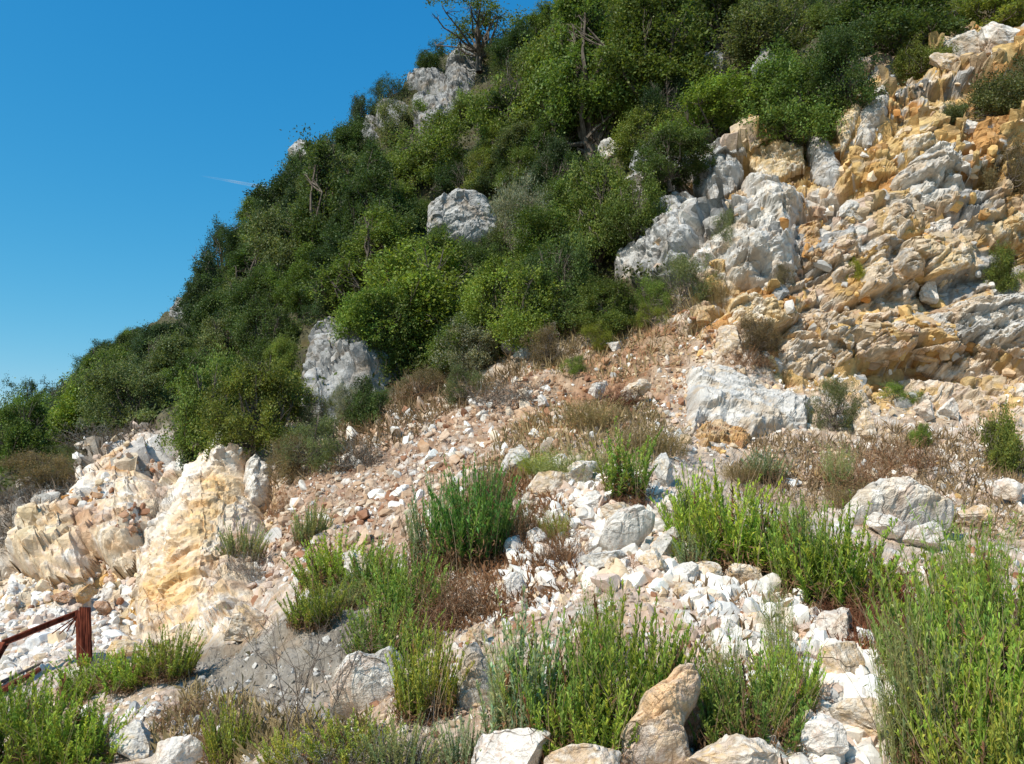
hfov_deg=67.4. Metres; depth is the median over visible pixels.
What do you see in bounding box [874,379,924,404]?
shrub
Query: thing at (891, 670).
feathery plant
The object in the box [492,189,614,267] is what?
shrub
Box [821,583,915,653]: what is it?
dry brush
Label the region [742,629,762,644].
rock
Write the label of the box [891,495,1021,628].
feathery plant
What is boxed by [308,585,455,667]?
leafy herb
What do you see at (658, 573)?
stone
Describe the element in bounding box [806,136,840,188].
rock outcrop
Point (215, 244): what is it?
tree
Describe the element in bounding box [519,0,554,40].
tree
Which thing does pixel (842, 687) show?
rubble
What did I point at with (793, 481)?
stone
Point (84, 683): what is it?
leafy herb
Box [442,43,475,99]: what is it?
crag
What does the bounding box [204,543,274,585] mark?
dry brush
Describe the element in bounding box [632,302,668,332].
shrub
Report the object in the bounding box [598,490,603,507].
stone
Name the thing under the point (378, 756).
leafy herb
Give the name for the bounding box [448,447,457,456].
stone
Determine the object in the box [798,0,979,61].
shrub
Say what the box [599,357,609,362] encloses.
stone
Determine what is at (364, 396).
shrub
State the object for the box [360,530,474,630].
leafy herb
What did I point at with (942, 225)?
rock outcrop
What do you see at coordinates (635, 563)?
dry brush
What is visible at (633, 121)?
bush
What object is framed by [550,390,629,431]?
grass tuft
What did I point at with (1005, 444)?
shrub
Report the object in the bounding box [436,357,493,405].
shrub
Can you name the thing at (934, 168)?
rock outcrop
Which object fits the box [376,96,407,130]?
crag
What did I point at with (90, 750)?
leafy herb
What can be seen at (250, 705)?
bare shrub
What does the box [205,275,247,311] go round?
shrub
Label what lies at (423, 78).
crag
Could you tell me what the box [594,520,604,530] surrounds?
stone
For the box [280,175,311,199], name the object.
tree
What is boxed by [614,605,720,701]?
leafy herb
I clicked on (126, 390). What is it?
bush
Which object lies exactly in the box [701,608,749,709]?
feathery plant
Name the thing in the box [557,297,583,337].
shrub
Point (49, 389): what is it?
shrub
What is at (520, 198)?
bush
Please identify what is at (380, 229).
tree
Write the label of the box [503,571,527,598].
rock
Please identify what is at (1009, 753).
leafy herb
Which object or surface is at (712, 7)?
tree
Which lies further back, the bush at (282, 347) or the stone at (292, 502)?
the bush at (282, 347)
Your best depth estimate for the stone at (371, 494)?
12.37 m
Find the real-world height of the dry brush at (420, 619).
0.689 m
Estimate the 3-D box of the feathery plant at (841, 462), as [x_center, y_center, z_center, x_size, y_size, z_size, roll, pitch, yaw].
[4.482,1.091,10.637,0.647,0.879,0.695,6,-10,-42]
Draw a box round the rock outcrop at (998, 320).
[926,290,1023,351]
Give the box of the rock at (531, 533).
[526,527,546,545]
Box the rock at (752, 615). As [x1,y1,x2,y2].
[745,611,765,619]
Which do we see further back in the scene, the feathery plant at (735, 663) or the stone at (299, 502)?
the stone at (299, 502)
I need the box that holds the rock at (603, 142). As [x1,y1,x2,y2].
[597,137,617,160]
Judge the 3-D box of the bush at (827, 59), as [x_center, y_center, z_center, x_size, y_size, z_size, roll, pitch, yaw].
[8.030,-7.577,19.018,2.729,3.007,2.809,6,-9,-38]
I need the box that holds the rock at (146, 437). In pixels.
[131,432,153,441]
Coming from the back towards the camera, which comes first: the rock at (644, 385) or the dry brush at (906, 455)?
the rock at (644, 385)
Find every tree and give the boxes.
[1,370,50,407]
[112,345,137,370]
[169,249,223,334]
[192,211,230,274]
[200,237,265,293]
[217,263,286,356]
[235,216,256,244]
[236,232,257,245]
[260,182,303,270]
[268,239,318,319]
[276,123,358,255]
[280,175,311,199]
[281,225,307,265]
[294,226,362,322]
[299,199,433,318]
[313,231,347,269]
[314,207,343,253]
[320,136,418,246]
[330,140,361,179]
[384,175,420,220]
[425,0,543,73]
[456,31,560,144]
[472,122,500,171]
[474,72,542,138]
[485,124,517,175]
[487,12,539,83]
[488,35,509,70]
[496,54,515,92]
[510,105,578,163]
[516,0,636,161]
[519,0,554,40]
[531,1,592,52]
[535,149,584,194]
[583,0,733,106]
[596,1,608,15]
[600,1,619,34]
[600,29,690,131]
[668,0,782,56]
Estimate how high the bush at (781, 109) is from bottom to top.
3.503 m
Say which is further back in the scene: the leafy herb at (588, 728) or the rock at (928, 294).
the rock at (928, 294)
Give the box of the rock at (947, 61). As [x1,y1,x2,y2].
[929,52,959,71]
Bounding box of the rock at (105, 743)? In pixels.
[100,737,109,756]
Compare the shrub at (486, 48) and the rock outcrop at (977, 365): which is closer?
the rock outcrop at (977, 365)
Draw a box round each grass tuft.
[241,752,303,763]
[487,490,536,539]
[511,447,560,474]
[518,443,624,482]
[535,508,575,537]
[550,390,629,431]
[610,419,712,455]
[702,274,734,304]
[710,458,769,482]
[813,477,879,509]
[933,545,1005,591]
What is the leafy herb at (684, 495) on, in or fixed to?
on the hillside
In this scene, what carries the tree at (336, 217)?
on the hillside
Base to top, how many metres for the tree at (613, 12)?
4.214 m
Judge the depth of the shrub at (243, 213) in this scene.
53.03 m
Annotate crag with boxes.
[168,297,182,319]
[288,139,305,159]
[362,114,378,139]
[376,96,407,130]
[407,65,444,94]
[412,90,456,134]
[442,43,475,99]
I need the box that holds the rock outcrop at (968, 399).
[896,375,1023,415]
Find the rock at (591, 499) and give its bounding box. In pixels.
[573,490,606,509]
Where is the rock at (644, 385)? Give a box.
[622,379,651,400]
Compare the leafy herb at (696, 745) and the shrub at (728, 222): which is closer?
the leafy herb at (696, 745)
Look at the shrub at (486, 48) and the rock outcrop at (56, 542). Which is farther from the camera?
the shrub at (486, 48)
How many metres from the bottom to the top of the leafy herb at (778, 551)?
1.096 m
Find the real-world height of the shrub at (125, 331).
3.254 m
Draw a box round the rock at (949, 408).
[937,398,958,420]
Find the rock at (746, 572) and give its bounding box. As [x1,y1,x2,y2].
[723,563,762,584]
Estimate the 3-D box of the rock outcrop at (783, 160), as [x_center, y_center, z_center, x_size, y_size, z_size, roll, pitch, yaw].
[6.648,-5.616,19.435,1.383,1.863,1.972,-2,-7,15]
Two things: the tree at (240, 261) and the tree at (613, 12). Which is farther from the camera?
the tree at (240, 261)
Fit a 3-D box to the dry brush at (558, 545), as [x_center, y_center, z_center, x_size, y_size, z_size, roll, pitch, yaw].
[0.471,1.718,7.567,0.867,0.800,0.850,-4,-8,31]
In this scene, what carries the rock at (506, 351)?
on the hillside
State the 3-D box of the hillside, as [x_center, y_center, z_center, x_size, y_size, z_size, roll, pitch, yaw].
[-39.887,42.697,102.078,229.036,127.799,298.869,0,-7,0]
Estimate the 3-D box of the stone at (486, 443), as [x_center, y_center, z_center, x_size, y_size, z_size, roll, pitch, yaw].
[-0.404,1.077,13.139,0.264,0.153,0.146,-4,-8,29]
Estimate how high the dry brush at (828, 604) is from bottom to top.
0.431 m
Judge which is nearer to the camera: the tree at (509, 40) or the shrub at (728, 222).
the shrub at (728, 222)
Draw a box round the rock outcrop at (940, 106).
[935,102,946,112]
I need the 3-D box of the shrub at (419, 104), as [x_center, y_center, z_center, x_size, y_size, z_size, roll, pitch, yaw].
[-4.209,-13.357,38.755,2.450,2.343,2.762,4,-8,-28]
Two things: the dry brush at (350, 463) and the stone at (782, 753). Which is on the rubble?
the stone at (782, 753)
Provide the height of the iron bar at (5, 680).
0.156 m
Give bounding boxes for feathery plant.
[470,621,532,731]
[567,573,636,666]
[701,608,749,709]
[751,555,800,672]
[779,489,823,560]
[807,434,858,492]
[859,579,932,763]
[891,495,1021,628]
[930,515,1023,668]
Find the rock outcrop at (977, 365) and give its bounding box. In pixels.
[909,341,1023,382]
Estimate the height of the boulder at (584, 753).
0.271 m
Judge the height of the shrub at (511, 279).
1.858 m
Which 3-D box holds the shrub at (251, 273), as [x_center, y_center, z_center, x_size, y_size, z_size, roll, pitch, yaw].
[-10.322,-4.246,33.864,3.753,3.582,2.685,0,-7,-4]
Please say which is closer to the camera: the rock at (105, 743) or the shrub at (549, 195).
the rock at (105, 743)
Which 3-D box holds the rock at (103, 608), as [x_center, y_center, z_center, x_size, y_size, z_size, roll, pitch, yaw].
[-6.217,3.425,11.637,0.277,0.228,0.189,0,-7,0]
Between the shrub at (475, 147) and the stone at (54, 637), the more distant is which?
the shrub at (475, 147)
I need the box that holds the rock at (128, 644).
[106,639,146,656]
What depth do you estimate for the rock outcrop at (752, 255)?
16.16 m
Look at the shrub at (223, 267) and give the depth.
45.37 m
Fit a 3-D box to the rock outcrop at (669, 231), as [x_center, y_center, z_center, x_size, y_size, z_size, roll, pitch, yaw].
[3.703,-3.571,19.789,2.365,3.685,5.432,0,-7,0]
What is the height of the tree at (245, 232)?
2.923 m
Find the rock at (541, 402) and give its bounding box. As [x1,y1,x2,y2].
[538,394,547,406]
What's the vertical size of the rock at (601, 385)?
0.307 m
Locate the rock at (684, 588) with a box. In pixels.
[672,582,696,596]
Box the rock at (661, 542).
[651,527,680,556]
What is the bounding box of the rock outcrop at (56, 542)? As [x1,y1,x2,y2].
[5,445,163,587]
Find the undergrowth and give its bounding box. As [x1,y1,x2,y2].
[0,0,988,496]
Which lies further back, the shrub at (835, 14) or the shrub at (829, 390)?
the shrub at (835, 14)
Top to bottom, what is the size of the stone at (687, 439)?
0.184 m
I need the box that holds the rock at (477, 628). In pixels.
[466,622,485,644]
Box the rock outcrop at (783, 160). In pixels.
[747,136,804,182]
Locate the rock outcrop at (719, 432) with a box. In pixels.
[695,419,751,452]
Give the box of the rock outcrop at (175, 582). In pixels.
[135,435,267,647]
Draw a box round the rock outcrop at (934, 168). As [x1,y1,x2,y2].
[889,141,971,212]
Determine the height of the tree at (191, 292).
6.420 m
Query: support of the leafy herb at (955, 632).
on the hillside
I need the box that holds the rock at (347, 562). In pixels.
[344,550,371,580]
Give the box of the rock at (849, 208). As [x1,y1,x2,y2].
[839,200,862,220]
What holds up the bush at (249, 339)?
on the hillside
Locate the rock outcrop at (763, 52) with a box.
[750,46,776,77]
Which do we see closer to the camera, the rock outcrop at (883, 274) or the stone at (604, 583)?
the stone at (604, 583)
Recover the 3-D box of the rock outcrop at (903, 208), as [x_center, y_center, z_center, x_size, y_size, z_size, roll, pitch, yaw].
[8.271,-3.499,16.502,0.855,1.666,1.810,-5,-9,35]
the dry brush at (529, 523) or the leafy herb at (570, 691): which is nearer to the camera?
the leafy herb at (570, 691)
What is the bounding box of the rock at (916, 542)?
[903,521,944,550]
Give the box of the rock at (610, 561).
[604,556,623,568]
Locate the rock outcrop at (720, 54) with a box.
[702,51,728,83]
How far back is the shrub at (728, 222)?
16.83 m
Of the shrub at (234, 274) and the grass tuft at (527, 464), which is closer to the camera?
the grass tuft at (527, 464)
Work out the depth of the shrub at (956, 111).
17.69 m
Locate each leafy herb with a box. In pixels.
[0,649,135,763]
[0,654,68,735]
[25,672,174,763]
[36,640,203,708]
[70,638,167,697]
[128,616,220,687]
[199,687,273,763]
[205,511,275,562]
[225,696,406,763]
[247,715,325,763]
[253,567,361,633]
[258,523,407,592]
[281,496,337,546]
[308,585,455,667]
[314,572,380,610]
[326,531,407,594]
[350,691,446,763]
[360,445,537,572]
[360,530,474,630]
[369,611,526,728]
[389,454,485,575]
[421,567,616,741]
[428,691,491,763]
[447,445,524,512]
[456,603,632,763]
[516,577,704,746]
[516,641,702,763]
[533,405,700,503]
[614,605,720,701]
[632,455,739,533]
[637,454,836,575]
[653,626,866,757]
[663,523,717,563]
[687,645,764,751]
[702,617,838,716]
[709,479,830,572]
[729,487,871,598]
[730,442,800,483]
[746,487,946,618]
[805,584,994,763]
[826,533,1023,710]
[856,558,1023,759]
[874,649,1023,763]
[877,601,1023,763]
[889,520,1023,705]
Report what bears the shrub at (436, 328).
on the hillside
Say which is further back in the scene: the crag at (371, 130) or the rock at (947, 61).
the crag at (371, 130)
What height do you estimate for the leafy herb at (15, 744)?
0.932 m
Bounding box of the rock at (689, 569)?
[670,561,698,579]
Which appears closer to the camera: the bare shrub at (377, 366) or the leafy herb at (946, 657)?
the leafy herb at (946, 657)
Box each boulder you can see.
[330,646,403,719]
[427,188,496,249]
[456,642,493,708]
[471,727,550,763]
[544,743,621,763]
[598,504,654,550]
[619,663,700,763]
[652,493,685,519]
[686,733,777,763]
[801,713,848,756]
[828,697,885,738]
[842,476,953,532]
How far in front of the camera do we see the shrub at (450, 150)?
30.56 m
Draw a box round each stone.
[8,574,25,583]
[25,632,51,648]
[28,614,43,625]
[35,579,52,591]
[47,631,66,643]
[101,629,124,638]
[128,613,135,619]
[167,701,179,709]
[263,527,281,547]
[278,516,290,526]
[282,541,294,551]
[289,497,302,506]
[293,496,303,508]
[346,426,358,440]
[350,456,362,467]
[357,509,369,519]
[357,527,370,545]
[363,487,369,495]
[367,489,383,498]
[384,490,393,498]
[385,413,391,422]
[389,486,406,496]
[389,515,399,528]
[390,426,400,434]
[402,436,408,444]
[416,396,423,409]
[417,439,429,452]
[425,449,437,461]
[439,430,449,438]
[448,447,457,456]
[449,454,459,465]
[459,468,477,489]
[465,428,473,434]
[483,441,489,447]
[489,430,498,440]
[500,442,508,457]
[503,536,521,552]
[505,406,513,415]
[506,548,519,563]
[509,564,528,580]
[514,406,534,417]
[519,400,530,408]
[536,542,554,555]
[540,436,551,453]
[563,486,574,494]
[568,479,574,485]
[581,566,598,585]
[585,520,593,529]
[590,573,620,593]
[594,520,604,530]
[597,568,612,573]
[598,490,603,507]
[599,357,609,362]
[609,558,629,577]
[621,572,647,586]
[648,578,668,590]
[652,480,660,487]
[653,517,663,528]
[653,569,663,579]
[672,574,687,586]
[678,398,683,404]
[680,434,691,443]
[695,581,701,587]
[696,349,702,355]
[698,594,714,612]
[703,350,711,358]
[707,583,716,589]
[720,601,740,615]
[753,612,767,624]
[771,744,788,761]
[772,384,780,388]
[781,478,802,485]
[788,605,808,624]
[806,372,814,378]
[812,630,827,642]
[847,735,859,752]
[856,627,875,645]
[857,674,881,697]
[883,753,889,763]
[902,464,917,475]
[936,410,949,420]
[970,457,984,463]
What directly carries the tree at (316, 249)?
on the hillside
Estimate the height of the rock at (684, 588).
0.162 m
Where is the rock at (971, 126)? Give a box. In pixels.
[964,120,977,134]
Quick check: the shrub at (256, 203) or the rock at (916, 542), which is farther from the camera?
the shrub at (256, 203)
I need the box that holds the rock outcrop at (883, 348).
[852,310,919,366]
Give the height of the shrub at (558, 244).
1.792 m
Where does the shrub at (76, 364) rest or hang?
on the hillside
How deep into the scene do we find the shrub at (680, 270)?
16.01 m
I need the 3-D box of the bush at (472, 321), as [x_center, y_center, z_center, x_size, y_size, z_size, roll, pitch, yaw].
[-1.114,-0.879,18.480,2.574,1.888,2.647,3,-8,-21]
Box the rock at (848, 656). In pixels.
[818,641,864,674]
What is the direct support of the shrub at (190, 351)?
on the hillside
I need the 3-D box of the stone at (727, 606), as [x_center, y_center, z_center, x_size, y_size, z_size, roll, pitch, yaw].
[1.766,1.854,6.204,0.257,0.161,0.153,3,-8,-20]
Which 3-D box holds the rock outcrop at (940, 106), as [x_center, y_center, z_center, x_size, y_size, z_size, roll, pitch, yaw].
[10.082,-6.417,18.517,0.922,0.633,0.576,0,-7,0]
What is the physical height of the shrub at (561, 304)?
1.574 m
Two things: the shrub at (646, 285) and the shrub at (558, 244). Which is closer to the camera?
the shrub at (646, 285)
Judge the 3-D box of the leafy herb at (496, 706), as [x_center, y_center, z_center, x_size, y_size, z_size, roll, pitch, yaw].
[-0.097,1.743,4.750,1.244,1.223,0.991,-3,-8,25]
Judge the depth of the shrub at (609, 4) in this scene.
31.80 m
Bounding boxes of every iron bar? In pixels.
[0,661,43,683]
[1,667,40,692]
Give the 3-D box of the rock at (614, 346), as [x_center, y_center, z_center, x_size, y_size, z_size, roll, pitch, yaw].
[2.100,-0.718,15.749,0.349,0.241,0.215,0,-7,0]
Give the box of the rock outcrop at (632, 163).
[629,141,649,170]
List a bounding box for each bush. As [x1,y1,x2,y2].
[0,377,59,473]
[3,351,123,456]
[64,349,177,435]
[126,315,195,366]
[146,333,260,462]
[186,276,243,348]
[190,347,321,460]
[227,289,305,368]
[259,327,302,385]
[299,227,480,350]
[326,274,441,354]
[359,104,474,192]
[419,307,504,377]
[454,245,583,351]
[483,158,557,271]
[515,226,602,322]
[554,129,639,275]
[563,267,640,337]
[588,158,670,260]
[605,101,688,173]
[629,115,717,194]
[638,59,799,151]
[736,25,852,158]
[795,12,920,124]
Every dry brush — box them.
[0,475,74,518]
[0,513,12,553]
[40,417,167,456]
[131,687,226,732]
[141,482,175,517]
[182,711,237,762]
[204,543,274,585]
[256,484,296,519]
[263,433,350,470]
[267,724,387,763]
[314,435,396,474]
[361,720,455,763]
[387,375,446,405]
[397,598,463,645]
[400,556,520,643]
[445,373,577,412]
[495,483,565,551]
[518,516,602,572]
[587,381,651,409]
[597,492,651,514]
[609,554,639,570]
[694,692,816,763]
[713,342,784,371]
[784,448,951,491]
[801,595,881,627]
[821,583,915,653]
[845,433,964,469]
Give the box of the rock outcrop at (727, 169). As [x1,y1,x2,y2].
[688,138,746,199]
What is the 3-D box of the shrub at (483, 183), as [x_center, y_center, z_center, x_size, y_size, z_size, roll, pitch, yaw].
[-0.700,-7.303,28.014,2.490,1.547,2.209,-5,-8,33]
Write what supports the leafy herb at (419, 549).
on the hillside
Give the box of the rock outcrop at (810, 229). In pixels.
[798,219,822,282]
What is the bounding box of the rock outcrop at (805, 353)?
[775,308,854,380]
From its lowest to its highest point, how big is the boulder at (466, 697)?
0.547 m
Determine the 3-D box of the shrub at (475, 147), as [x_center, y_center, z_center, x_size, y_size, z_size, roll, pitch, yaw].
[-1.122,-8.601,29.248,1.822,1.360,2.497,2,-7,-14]
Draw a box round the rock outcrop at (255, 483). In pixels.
[243,452,271,506]
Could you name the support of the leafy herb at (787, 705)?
on the hillside
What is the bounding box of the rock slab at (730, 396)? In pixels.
[685,364,810,436]
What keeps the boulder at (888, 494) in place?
on the hillside
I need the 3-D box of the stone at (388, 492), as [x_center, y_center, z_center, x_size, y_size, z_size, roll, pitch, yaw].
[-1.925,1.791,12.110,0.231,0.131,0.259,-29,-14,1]
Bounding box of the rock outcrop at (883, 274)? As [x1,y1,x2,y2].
[858,233,924,304]
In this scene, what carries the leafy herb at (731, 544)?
on the hillside
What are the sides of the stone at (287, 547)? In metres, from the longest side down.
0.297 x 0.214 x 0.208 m
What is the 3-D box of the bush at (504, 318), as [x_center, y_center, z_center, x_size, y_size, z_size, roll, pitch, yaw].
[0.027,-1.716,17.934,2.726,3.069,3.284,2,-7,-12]
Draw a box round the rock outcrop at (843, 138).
[834,94,861,160]
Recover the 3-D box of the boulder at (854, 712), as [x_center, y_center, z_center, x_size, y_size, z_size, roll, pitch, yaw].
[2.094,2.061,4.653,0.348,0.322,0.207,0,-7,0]
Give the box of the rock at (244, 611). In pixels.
[223,601,265,641]
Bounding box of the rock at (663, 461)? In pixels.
[653,452,673,486]
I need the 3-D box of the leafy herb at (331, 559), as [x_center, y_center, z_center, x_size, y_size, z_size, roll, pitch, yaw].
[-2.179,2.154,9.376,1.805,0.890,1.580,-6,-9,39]
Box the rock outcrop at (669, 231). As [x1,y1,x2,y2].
[613,191,698,280]
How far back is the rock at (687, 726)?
4.59 m
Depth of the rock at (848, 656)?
5.25 m
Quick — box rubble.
[0,23,1023,763]
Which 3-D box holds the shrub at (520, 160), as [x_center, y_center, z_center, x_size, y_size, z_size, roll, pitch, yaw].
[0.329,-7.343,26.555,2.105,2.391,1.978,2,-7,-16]
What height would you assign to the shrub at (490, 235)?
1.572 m
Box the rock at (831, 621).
[804,607,852,640]
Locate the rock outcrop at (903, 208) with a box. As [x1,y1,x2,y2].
[882,188,914,238]
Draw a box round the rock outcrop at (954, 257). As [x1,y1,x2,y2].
[923,233,972,290]
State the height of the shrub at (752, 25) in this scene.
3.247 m
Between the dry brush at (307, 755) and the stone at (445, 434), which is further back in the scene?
the stone at (445, 434)
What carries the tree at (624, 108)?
on the hillside
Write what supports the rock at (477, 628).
on the rubble
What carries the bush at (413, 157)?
on the hillside
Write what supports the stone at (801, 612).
on the hillside
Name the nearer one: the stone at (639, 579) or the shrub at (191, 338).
the stone at (639, 579)
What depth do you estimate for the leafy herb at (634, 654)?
4.77 m
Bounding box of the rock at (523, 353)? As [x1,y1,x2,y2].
[513,346,530,360]
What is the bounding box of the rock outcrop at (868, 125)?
[855,85,889,149]
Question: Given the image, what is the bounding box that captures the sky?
[0,0,553,406]
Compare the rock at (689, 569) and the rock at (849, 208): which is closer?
the rock at (689, 569)
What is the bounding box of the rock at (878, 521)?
[866,512,905,538]
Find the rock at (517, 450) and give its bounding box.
[501,446,529,473]
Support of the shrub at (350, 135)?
on the hillside
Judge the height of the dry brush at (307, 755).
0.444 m
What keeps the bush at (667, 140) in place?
on the hillside
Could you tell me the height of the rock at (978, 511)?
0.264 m
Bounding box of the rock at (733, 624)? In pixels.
[725,618,737,635]
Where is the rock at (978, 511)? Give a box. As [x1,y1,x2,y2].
[958,504,993,524]
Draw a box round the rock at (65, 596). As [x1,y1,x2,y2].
[51,590,73,602]
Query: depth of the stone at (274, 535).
13.02 m
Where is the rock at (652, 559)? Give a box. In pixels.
[638,547,666,572]
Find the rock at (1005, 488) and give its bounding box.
[993,478,1023,501]
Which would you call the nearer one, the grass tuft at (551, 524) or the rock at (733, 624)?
the rock at (733, 624)
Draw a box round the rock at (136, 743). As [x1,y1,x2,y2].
[109,720,150,760]
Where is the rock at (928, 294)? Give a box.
[919,281,938,304]
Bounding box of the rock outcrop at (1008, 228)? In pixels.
[992,209,1023,254]
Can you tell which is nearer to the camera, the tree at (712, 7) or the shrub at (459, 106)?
the tree at (712, 7)
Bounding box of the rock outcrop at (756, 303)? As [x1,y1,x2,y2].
[726,291,791,333]
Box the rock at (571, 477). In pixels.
[564,472,578,483]
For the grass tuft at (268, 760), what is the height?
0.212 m
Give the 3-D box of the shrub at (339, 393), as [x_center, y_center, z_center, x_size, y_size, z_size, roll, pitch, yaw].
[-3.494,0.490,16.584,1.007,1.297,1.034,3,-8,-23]
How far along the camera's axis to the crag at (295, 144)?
48.78 m
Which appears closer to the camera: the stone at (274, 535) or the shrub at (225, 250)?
the stone at (274, 535)
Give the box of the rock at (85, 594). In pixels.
[74,584,97,603]
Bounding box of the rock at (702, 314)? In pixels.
[696,309,710,327]
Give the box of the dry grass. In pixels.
[0,282,1023,763]
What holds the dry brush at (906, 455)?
on the hillside
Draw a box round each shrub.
[0,442,77,491]
[2,389,53,429]
[41,386,57,400]
[43,364,79,429]
[48,439,87,473]
[61,353,89,378]
[72,346,127,376]
[75,338,113,360]
[79,429,126,438]
[101,336,131,358]
[107,325,141,352]
[109,321,196,397]
[115,326,135,339]
[150,333,198,348]
[152,367,178,399]
[163,345,232,389]
[169,410,233,473]
[176,342,222,371]
[192,304,243,360]
[193,283,218,309]
[195,662,298,733]
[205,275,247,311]
[206,353,252,385]
[209,223,239,264]
[212,286,273,331]
[214,242,247,286]
[220,223,242,254]
[223,267,248,286]
[230,184,266,232]
[232,598,384,746]
[233,197,298,276]
[244,160,313,229]
[244,258,282,283]
[251,198,266,222]
[257,262,296,310]
[263,424,320,493]
[271,406,349,473]
[277,146,309,175]
[279,193,330,250]
[292,381,342,437]
[297,288,345,319]
[313,110,378,160]
[326,378,357,420]
[332,185,421,236]
[332,194,435,262]
[342,372,391,430]
[346,90,375,122]
[355,283,433,380]
[359,149,413,191]
[359,254,392,300]
[359,349,386,380]
[362,71,417,114]
[370,95,416,151]
[385,361,449,405]
[395,199,427,238]
[406,93,428,118]
[409,193,433,230]
[410,38,450,73]
[417,221,471,265]
[419,327,438,352]
[420,296,464,345]
[426,157,469,196]
[428,312,504,377]
[436,324,464,347]
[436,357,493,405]
[437,143,466,170]
[440,147,480,187]
[445,87,483,129]
[448,247,509,287]
[458,266,483,304]
[458,266,512,299]
[459,136,491,161]
[459,234,507,268]
[461,144,497,193]
[465,160,509,195]
[469,38,550,115]
[480,41,506,70]
[484,222,515,255]
[487,62,505,81]
[490,140,541,195]
[492,116,564,165]
[492,160,518,194]
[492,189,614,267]
[494,264,557,316]
[498,89,546,132]
[500,206,523,238]
[504,88,574,135]
[506,131,575,197]
[507,236,544,272]
[510,238,612,283]
[516,318,584,368]
[519,6,613,80]
[523,180,571,229]
[538,172,581,212]
[538,280,603,332]
[539,227,593,264]
[550,151,594,177]
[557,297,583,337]
[557,352,588,375]
[564,133,579,151]
[578,314,615,355]
[601,0,624,18]
[629,272,674,322]
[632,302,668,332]
[635,68,708,131]
[642,245,725,317]
[698,0,822,77]
[709,200,740,247]
[712,100,741,133]
[735,307,784,364]
[774,263,795,285]
[798,0,840,34]
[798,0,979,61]
[803,0,840,30]
[803,370,868,431]
[818,0,900,30]
[846,256,866,280]
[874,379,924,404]
[887,28,960,88]
[905,422,934,447]
[921,0,1023,41]
[941,94,976,125]
[960,42,1023,121]
[967,396,1023,478]
[977,129,1023,194]
[981,237,1023,293]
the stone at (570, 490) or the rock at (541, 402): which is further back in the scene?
the rock at (541, 402)
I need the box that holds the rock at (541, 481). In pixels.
[528,470,567,497]
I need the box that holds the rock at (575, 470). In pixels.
[567,460,596,481]
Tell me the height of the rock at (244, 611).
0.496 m
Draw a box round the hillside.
[0,0,1023,763]
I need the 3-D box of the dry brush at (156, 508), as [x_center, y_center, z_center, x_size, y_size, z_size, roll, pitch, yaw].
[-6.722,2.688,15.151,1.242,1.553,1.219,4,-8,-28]
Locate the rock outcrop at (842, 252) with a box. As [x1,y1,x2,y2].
[823,216,862,283]
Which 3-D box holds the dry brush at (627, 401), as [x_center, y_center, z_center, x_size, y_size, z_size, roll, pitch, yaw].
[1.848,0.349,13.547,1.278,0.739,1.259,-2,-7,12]
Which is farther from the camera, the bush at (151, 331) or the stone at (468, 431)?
the bush at (151, 331)
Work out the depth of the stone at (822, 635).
5.74 m
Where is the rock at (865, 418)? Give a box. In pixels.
[853,408,877,438]
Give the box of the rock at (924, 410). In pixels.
[913,399,934,420]
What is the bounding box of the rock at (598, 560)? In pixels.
[579,550,626,568]
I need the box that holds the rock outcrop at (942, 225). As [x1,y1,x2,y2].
[924,217,951,233]
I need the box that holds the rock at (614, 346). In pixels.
[606,341,621,351]
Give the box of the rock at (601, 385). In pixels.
[588,382,605,398]
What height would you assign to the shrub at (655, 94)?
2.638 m
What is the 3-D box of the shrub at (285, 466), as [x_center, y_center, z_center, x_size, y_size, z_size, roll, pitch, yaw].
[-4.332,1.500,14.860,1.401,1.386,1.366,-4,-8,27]
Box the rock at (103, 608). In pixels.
[93,601,111,615]
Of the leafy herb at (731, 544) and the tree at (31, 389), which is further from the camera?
the tree at (31, 389)
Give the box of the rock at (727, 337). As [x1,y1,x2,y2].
[714,325,742,356]
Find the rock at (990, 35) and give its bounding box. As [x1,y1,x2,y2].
[975,21,1019,55]
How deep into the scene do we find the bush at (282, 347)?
19.87 m
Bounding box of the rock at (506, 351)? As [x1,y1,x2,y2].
[501,333,524,354]
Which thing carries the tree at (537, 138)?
on the hillside
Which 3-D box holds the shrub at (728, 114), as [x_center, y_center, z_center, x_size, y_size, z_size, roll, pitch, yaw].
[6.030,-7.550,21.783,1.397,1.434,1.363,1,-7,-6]
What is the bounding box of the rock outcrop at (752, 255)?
[702,171,803,290]
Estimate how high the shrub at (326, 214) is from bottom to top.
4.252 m
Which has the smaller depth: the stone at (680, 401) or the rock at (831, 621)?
the rock at (831, 621)
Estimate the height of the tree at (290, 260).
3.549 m
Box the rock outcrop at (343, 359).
[301,316,402,419]
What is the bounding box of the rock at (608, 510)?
[600,502,629,518]
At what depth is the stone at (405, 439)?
14.31 m
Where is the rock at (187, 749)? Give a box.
[152,734,202,763]
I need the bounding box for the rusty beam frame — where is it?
[0,607,92,665]
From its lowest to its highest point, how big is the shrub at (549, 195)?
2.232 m
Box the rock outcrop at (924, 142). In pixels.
[894,128,941,162]
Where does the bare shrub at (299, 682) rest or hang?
on the hillside
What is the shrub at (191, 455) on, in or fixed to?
on the hillside
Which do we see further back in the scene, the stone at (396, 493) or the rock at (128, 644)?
the stone at (396, 493)
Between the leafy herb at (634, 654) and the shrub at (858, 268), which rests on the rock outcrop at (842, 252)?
the shrub at (858, 268)
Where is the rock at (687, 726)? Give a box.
[684,698,706,747]
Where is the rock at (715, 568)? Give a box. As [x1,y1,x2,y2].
[696,561,722,580]
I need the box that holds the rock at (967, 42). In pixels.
[942,29,980,56]
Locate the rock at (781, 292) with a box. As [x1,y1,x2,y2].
[772,283,788,300]
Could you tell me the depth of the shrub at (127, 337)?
59.35 m

